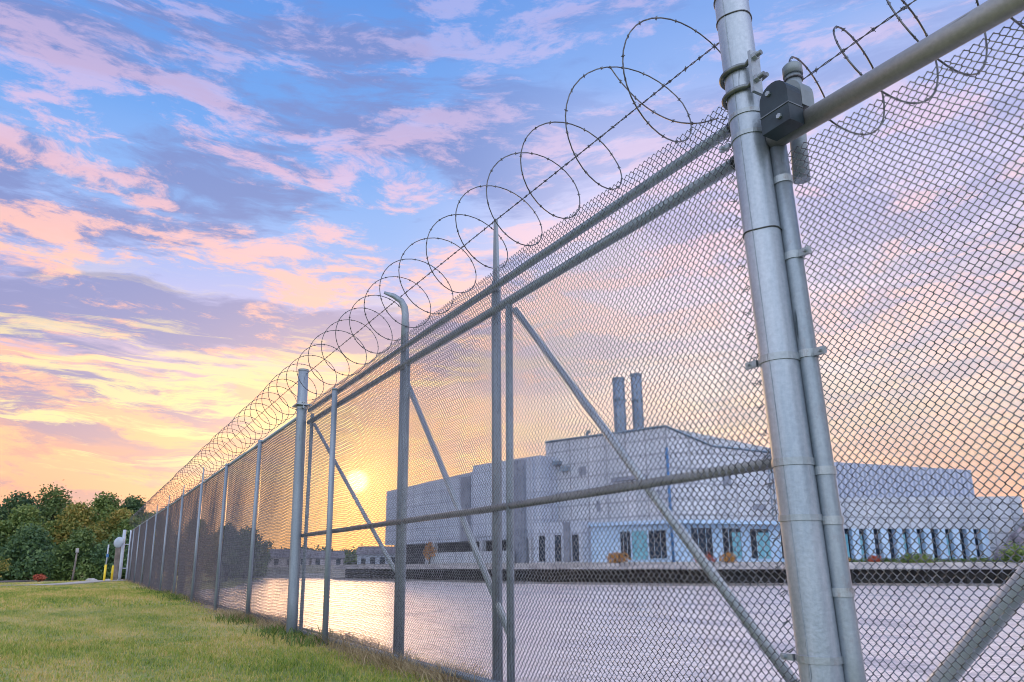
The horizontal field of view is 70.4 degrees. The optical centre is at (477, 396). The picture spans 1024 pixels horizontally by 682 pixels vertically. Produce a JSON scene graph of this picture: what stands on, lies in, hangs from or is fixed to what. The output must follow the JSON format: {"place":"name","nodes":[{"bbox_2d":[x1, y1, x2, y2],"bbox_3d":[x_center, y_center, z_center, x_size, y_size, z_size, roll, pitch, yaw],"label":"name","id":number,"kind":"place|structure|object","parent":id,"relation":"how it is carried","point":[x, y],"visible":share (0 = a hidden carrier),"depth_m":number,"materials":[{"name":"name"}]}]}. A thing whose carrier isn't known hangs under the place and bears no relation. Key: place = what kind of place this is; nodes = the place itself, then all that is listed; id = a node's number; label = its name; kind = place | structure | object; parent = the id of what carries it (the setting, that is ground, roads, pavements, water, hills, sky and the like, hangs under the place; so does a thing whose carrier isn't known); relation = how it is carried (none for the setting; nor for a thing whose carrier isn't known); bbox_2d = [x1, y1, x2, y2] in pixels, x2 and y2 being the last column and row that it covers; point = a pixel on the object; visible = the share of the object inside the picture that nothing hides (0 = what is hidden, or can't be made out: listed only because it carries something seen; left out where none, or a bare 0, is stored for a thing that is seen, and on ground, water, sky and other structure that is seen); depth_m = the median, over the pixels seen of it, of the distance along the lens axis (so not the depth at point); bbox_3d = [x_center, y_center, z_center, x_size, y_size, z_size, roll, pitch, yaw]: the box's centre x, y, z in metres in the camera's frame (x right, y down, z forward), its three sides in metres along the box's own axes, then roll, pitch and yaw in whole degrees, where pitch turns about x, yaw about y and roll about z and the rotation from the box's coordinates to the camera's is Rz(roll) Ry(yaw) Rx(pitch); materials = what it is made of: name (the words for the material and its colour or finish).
{"place":"outdoors","nodes":[
{"label":"outdoors","id":0,"kind":"place"},
{"bbox_2d":[0,580,53,582],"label":"road","id":1,"kind":"structure","parent":0,"point":[6,581],"depth_m":38.84,"materials":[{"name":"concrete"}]},
{"bbox_2d":[0,580,125,585],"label":"path","id":2,"kind":"structure","parent":0,"point":[81,582],"depth_m":34.25,"materials":[{"name":"concrete"}]},
{"bbox_2d":[0,580,203,609],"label":"grass","id":3,"kind":"structure","parent":0,"point":[130,593],"depth_m":18.50,"materials":[{"name":"green plant"}]},
{"bbox_2d":[0,575,466,681],"bbox_3d":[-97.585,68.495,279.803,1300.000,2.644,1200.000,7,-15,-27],"label":"ground","id":4,"kind":"structure","parent":0,"point":[131,673],"depth_m":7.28,"materials":[{"name":"green plant"}]},
{"bbox_2d":[0,559,11,577],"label":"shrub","id":5,"kind":"object","parent":4,"relation":"on","point":[6,565],"visible":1,"depth_m":49.63,"materials":[{"name":"green plant"}]},
{"bbox_2d":[0,510,11,538],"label":"tree","id":6,"kind":"object","parent":4,"relation":"on","point":[6,524],"visible":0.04,"depth_m":75.34,"materials":[{"name":"green plant"}]},
{"bbox_2d":[0,526,42,580],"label":"tree","id":7,"kind":"object","parent":4,"relation":"on","point":[2,541],"visible":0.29,"depth_m":68.25,"materials":[{"name":"green plant"}]},
{"bbox_2d":[0,490,50,524],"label":"tree","id":8,"kind":"object","parent":4,"relation":"on","point":[14,501],"visible":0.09,"depth_m":80.09,"materials":[{"name":"green plant"}]},
{"bbox_2d":[0,499,68,542],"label":"tree","id":9,"kind":"object","parent":4,"relation":"on","point":[21,516],"visible":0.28,"depth_m":75.00,"materials":[{"name":"green plant"}]},
{"bbox_2d":[0,518,71,580],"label":"tree","id":10,"kind":"object","parent":4,"relation":"on","point":[33,544],"visible":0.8,"depth_m":67.81,"materials":[{"name":"green plant"}]},
{"bbox_2d":[33,574,47,581],"bbox_3d":[-22.776,9.432,37.665,0.667,0.487,0.834,4,-14,-15],"label":"shrub","id":11,"kind":"object","parent":4,"relation":"on","point":[39,577],"visible":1,"depth_m":37.61,"materials":[{"name":"red plant"}]},
{"bbox_2d":[35,482,76,522],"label":"tree","id":12,"kind":"object","parent":4,"relation":"on","point":[50,506],"visible":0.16,"depth_m":84.23,"materials":[{"name":"green plant"}]},
{"bbox_2d":[71,548,78,580],"bbox_3d":[-28.570,12.220,51.327,0.300,2.904,0.200,7,-15,-27],"label":"marker post","id":13,"kind":"object","parent":4,"relation":"on","point":[76,552],"visible":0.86,"depth_m":51.38,"materials":[{"name":"concrete"}]},
{"bbox_2d":[42,500,112,545],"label":"tree","id":14,"kind":"object","parent":4,"relation":"on","point":[76,516],"visible":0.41,"depth_m":76.89,"materials":[{"name":"green plant"}]},
{"bbox_2d":[35,525,124,580],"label":"tree","id":15,"kind":"object","parent":4,"relation":"on","point":[84,540],"visible":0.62,"depth_m":68.90,"materials":[{"name":"green plant"}]},
{"bbox_2d":[103,545,108,580],"bbox_3d":[-19.217,8.725,37.494,0.145,2.101,0.125,7,-15,-27],"label":"marker post","id":16,"kind":"object","parent":4,"relation":"on","point":[105,567],"visible":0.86,"depth_m":37.45,"materials":[{"name":"yellow paint"}]},
{"bbox_2d":[84,491,135,524],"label":"tree","id":17,"kind":"object","parent":4,"relation":"on","point":[103,504],"visible":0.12,"depth_m":84.91,"materials":[{"name":"green plant"}]},
{"bbox_2d":[110,565,113,579],"bbox_3d":[-19.101,9.353,37.866,0.220,1.050,0.214,7,-15,-27],"label":"bollard","id":18,"kind":"object","parent":4,"relation":"on","point":[112,572],"visible":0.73,"depth_m":37.86,"materials":[{"name":"yellow metal"}]},
{"bbox_2d":[94,507,135,543],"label":"tree","id":19,"kind":"object","parent":4,"relation":"on","point":[114,520],"visible":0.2,"depth_m":80.05,"materials":[{"name":"green plant"}]},
{"bbox_2d":[113,547,120,579],"bbox_3d":[-20.362,9.470,40.846,0.260,2.400,0.250,7,-15,-27],"label":"timber post","id":20,"kind":"object","parent":4,"relation":"on","point":[116,561],"visible":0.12,"depth_m":40.77,"materials":[{"name":"wood"}]},
{"bbox_2d":[80,528,155,579],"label":"tree","id":21,"kind":"object","parent":4,"relation":"on","point":[100,563],"visible":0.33,"depth_m":69.42,"materials":[{"name":"green plant"}]},
{"bbox_2d":[118,530,131,579],"bbox_3d":[-19.657,9.014,40.439,0.552,3.100,0.169,12,-18,-42],"label":"end post","id":22,"kind":"object","parent":4,"relation":"on","point":[121,557],"visible":0.63,"depth_m":40.35,"materials":[{"name":"silver metal"}]},
{"bbox_2d":[114,537,123,547],"bbox_3d":[-19.915,8.092,40.240,0.518,0.601,0.326,7,-15,-27],"label":"round mirror","id":23,"kind":"object","parent":22,"relation":"attached to","point":[118,542],"visible":1,"depth_m":40.16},
{"bbox_2d":[98,514,167,567],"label":"tree","id":24,"kind":"object","parent":4,"relation":"on","point":[124,524],"visible":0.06,"depth_m":77.78,"materials":[{"name":"green plant"}]},
{"bbox_2d":[119,493,151,519],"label":"tree","id":25,"kind":"object","parent":4,"relation":"on","point":[135,504],"visible":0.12,"depth_m":93.03,"materials":[{"name":"green plant"}]},
{"bbox_2d":[138,511,178,571],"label":"tree","id":26,"kind":"object","parent":4,"relation":"on","point":[148,520],"visible":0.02,"depth_m":86.43,"materials":[{"name":"green plant"}]},
{"bbox_2d":[177,519,232,581],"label":"tree","id":27,"kind":"object","parent":4,"relation":"on","point":[207,551],"visible":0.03,"depth_m":95.23,"materials":[{"name":"green plant"}]},
{"bbox_2d":[127,417,295,623],"bbox_3d":[-10.890,5.190,24.821,0.108,3.320,36.254,7,-15,-27],"label":"chain link fence","id":28,"kind":"object","parent":4,"relation":"on","point":[150,558],"visible":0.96,"depth_m":13.64,"materials":[{"name":"metal"}]},
{"bbox_2d":[129,16,720,526],"bbox_3d":[-8.778,2.607,21.570,0.668,0.789,42.107,7,-15,-27],"label":"barbed coil","id":29,"kind":"object","parent":28,"relation":"attached to","point":[455,214],"visible":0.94,"depth_m":6.62,"materials":[{"name":"metal"}]},
{"bbox_2d":[213,523,257,580],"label":"tree","id":30,"kind":"object","parent":4,"relation":"on","point":[234,574],"visible":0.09,"depth_m":102.50,"materials":[{"name":"green plant"}]},
{"bbox_2d":[136,586,360,646],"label":"weeds","id":31,"kind":"object","parent":4,"relation":"on","point":[273,629],"visible":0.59,"depth_m":8.62,"materials":[{"name":"green plant"}]},
{"bbox_2d":[240,525,271,577],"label":"tree","id":32,"kind":"object","parent":4,"relation":"on","point":[258,555],"visible":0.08,"depth_m":121.10,"materials":[{"name":"green plant"}]},
{"bbox_2d":[286,368,311,632],"bbox_3d":[-2.268,1.399,9.092,0.200,3.628,0.333,7,-15,-27],"label":"gate post","id":33,"kind":"object","parent":4,"relation":"on","point":[301,405],"visible":0.98,"depth_m":9.05,"materials":[{"name":"metal"}]},
{"bbox_2d":[297,106,799,681],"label":"sliding gate","id":34,"kind":"structure","parent":33,"relation":"attached to","point":[767,648],"depth_m":4.36,"materials":[{"name":"metal"}]},
{"bbox_2d":[322,388,337,644],"bbox_3d":[-1.602,1.339,7.838,0.068,2.961,0.123,7,-15,-27],"label":"fence post","id":35,"kind":"object","parent":4,"relation":"on","point":[325,622],"visible":0.85,"depth_m":7.82,"materials":[{"name":"grey metal"}]},
{"bbox_2d":[384,291,408,663],"bbox_3d":[-0.761,0.723,6.445,0.254,3.513,0.079,5,-14,-19],"label":"fence post","id":36,"kind":"object","parent":4,"relation":"on","point":[404,311],"visible":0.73,"depth_m":6.53,"materials":[{"name":"grey metal"}]},
{"bbox_2d":[491,219,502,681],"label":"fence post","id":37,"kind":"object","parent":4,"relation":"on","point":[495,249],"visible":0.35,"depth_m":4.96,"materials":[{"name":"grey metal"}]},
{"bbox_2d":[142,42,718,514],"bbox_3d":[-8.278,2.372,20.522,0.130,0.178,40.016,7,-15,-27],"label":"barbed strand","id":38,"kind":"object","parent":37,"relation":"attached to","point":[508,210],"visible":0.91,"depth_m":4.84,"materials":[{"name":"metal"}]},
{"bbox_2d":[713,0,844,681],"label":"gate post","id":39,"kind":"object","parent":4,"relation":"on","point":[757,115],"visible":1,"depth_m":2.80,"materials":[{"name":"metal"}]},
{"bbox_2d":[782,61,810,183],"bbox_3d":[1.377,-1.185,3.126,0.083,0.553,0.090,7,-15,-27],"label":"stub post","id":40,"kind":"object","parent":39,"relation":"attached to","point":[792,70],"visible":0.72,"depth_m":3.08,"materials":[{"name":"metal"}]},
{"bbox_2d":[804,0,916,78],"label":"barbed strand","id":41,"kind":"object","parent":40,"relation":"attached to","point":[867,33],"visible":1,"depth_m":2.95,"materials":[{"name":"metal"}]},
{"bbox_2d":[766,0,1023,681],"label":"chain link fence","id":42,"kind":"object","parent":4,"relation":"on","point":[994,617],"visible":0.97,"depth_m":2.47,"materials":[{"name":"metal"}]},
{"bbox_2d":[789,0,1023,135],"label":"barbed coil","id":43,"kind":"object","parent":42,"relation":"attached to","point":[868,59],"visible":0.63,"depth_m":3.69,"materials":[{"name":"metal"}]},
{"bbox_2d":[120,579,506,681],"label":"dry grass","id":44,"kind":"structure","parent":0,"point":[400,666],"depth_m":6.02,"materials":[{"name":"plant"}]},
{"bbox_2d":[0,0,1023,551],"label":"sky","id":45,"kind":"structure","parent":0,"point":[193,193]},
{"bbox_2d":[183,578,1023,681],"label":"river water","id":46,"kind":"structure","parent":0,"point":[998,640],"depth_m":22.12,"materials":[{"name":"grey liquid"}]},
{"bbox_2d":[253,573,323,577],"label":"jetty","id":47,"kind":"object","parent":46,"relation":"in","point":[300,576],"depth_m":141.49,"materials":[{"name":"concrete"}]},
{"bbox_2d":[333,563,1021,585],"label":"seawall","id":48,"kind":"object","parent":46,"relation":"in","point":[951,575],"visible":0.43,"depth_m":80.42,"materials":[{"name":"concrete"}]},
{"bbox_2d":[300,562,1021,577],"bbox_3d":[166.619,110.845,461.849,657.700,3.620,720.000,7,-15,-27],"label":"bank ground","id":49,"kind":"structure","parent":0,"point":[340,576],"depth_m":86.00,"materials":[{"name":"concrete"}]},
{"bbox_2d":[269,549,311,566],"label":"house","id":50,"kind":"structure","parent":49,"relation":"on","point":[287,556],"depth_m":168.74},
{"bbox_2d":[267,544,362,564],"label":"wood","id":51,"kind":"object","parent":49,"relation":"on","point":[342,550],"visible":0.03,"depth_m":206.46,"materials":[{"name":"green plant"}]},
{"bbox_2d":[310,551,344,564],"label":"house","id":52,"kind":"structure","parent":49,"relation":"on","point":[324,558],"depth_m":167.52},
{"bbox_2d":[356,546,395,563],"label":"house","id":53,"kind":"structure","parent":49,"relation":"on","point":[364,554],"depth_m":160.43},
{"bbox_2d":[365,547,395,563],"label":"house","id":54,"kind":"structure","parent":49,"relation":"on","point":[380,555],"depth_m":143.70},
{"bbox_2d":[423,542,436,563],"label":"tree","id":55,"kind":"object","parent":49,"relation":"on","point":[429,550],"visible":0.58,"depth_m":113.41,"materials":[{"name":"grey plant"}]},
{"bbox_2d":[606,552,630,562],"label":"flower shrub","id":56,"kind":"object","parent":49,"relation":"on","point":[615,559],"visible":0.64,"depth_m":84.38,"materials":[{"name":"orange plant"}]},
{"bbox_2d":[385,373,1023,563],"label":"factory building","id":57,"kind":"structure","parent":49,"relation":"on","point":[998,512],"depth_m":94.11,"materials":[{"name":"metal"}]},
{"bbox_2d":[539,535,544,561],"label":"window","id":58,"kind":"structure","parent":57,"relation":"in","point":[542,541],"depth_m":96.59,"materials":[{"name":"black glass"}]},
{"bbox_2d":[555,535,561,561],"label":"window","id":59,"kind":"structure","parent":57,"relation":"in","point":[557,537],"depth_m":95.21,"materials":[{"name":"black glass"}]},
{"bbox_2d":[572,535,578,560],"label":"window","id":60,"kind":"structure","parent":57,"relation":"in","point":[576,536],"depth_m":93.81,"materials":[{"name":"black glass"}]},
{"bbox_2d":[619,530,631,559],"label":"window","id":61,"kind":"structure","parent":57,"relation":"in","point":[625,539],"depth_m":91.57,"materials":[{"name":"glass"}]},
{"bbox_2d":[647,529,668,558],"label":"window","id":62,"kind":"structure","parent":57,"relation":"in","point":[655,535],"depth_m":89.07,"materials":[{"name":"glass"}]},
{"bbox_2d":[689,527,714,558],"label":"window","id":63,"kind":"structure","parent":57,"relation":"in","point":[692,530],"depth_m":89.23,"materials":[{"name":"glass"}]},
{"bbox_2d":[720,527,743,558],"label":"window","id":64,"kind":"structure","parent":57,"relation":"in","point":[723,529],"depth_m":90.04,"materials":[{"name":"teal glass"}]},
{"bbox_2d":[748,528,771,559],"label":"window","id":65,"kind":"structure","parent":57,"relation":"in","point":[757,538],"depth_m":90.85,"materials":[{"name":"teal glass"}]},
{"bbox_2d":[778,528,784,559],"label":"window","id":66,"kind":"structure","parent":57,"relation":"in","point":[781,548],"depth_m":91.48,"materials":[{"name":"blue glass"}]},
{"bbox_2d":[693,552,715,561],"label":"flower shrub","id":67,"kind":"object","parent":49,"relation":"on","point":[712,559],"visible":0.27,"depth_m":80.73,"materials":[{"name":"red plant"}]},
{"bbox_2d":[719,552,736,562],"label":"flower shrub","id":68,"kind":"object","parent":49,"relation":"on","point":[732,558],"visible":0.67,"depth_m":80.72,"materials":[{"name":"orange plant"}]},
{"bbox_2d":[868,555,880,561],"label":"flower shrub","id":69,"kind":"object","parent":49,"relation":"on","point":[874,557],"visible":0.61,"depth_m":82.16,"materials":[{"name":"red plant"}]},
{"bbox_2d":[896,550,935,569],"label":"shrub","id":70,"kind":"object","parent":49,"relation":"on","point":[917,557],"visible":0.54,"depth_m":79.54,"materials":[{"name":"green plant"}]},
{"bbox_2d":[848,556,1006,561],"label":"hedge","id":71,"kind":"object","parent":49,"relation":"on","point":[973,559],"visible":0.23,"depth_m":83.11,"materials":[{"name":"green plant"}]},
{"bbox_2d":[994,522,1023,559],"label":"stone mound","id":72,"kind":"object","parent":49,"relation":"on","point":[1013,535],"visible":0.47,"depth_m":91.61,"materials":[{"name":"grey stone"}]},
{"bbox_2d":[998,541,1023,562],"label":"shrub","id":73,"kind":"object","parent":49,"relation":"on","point":[1016,557],"visible":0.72,"depth_m":80.47,"materials":[{"name":"green plant"}]}
]}

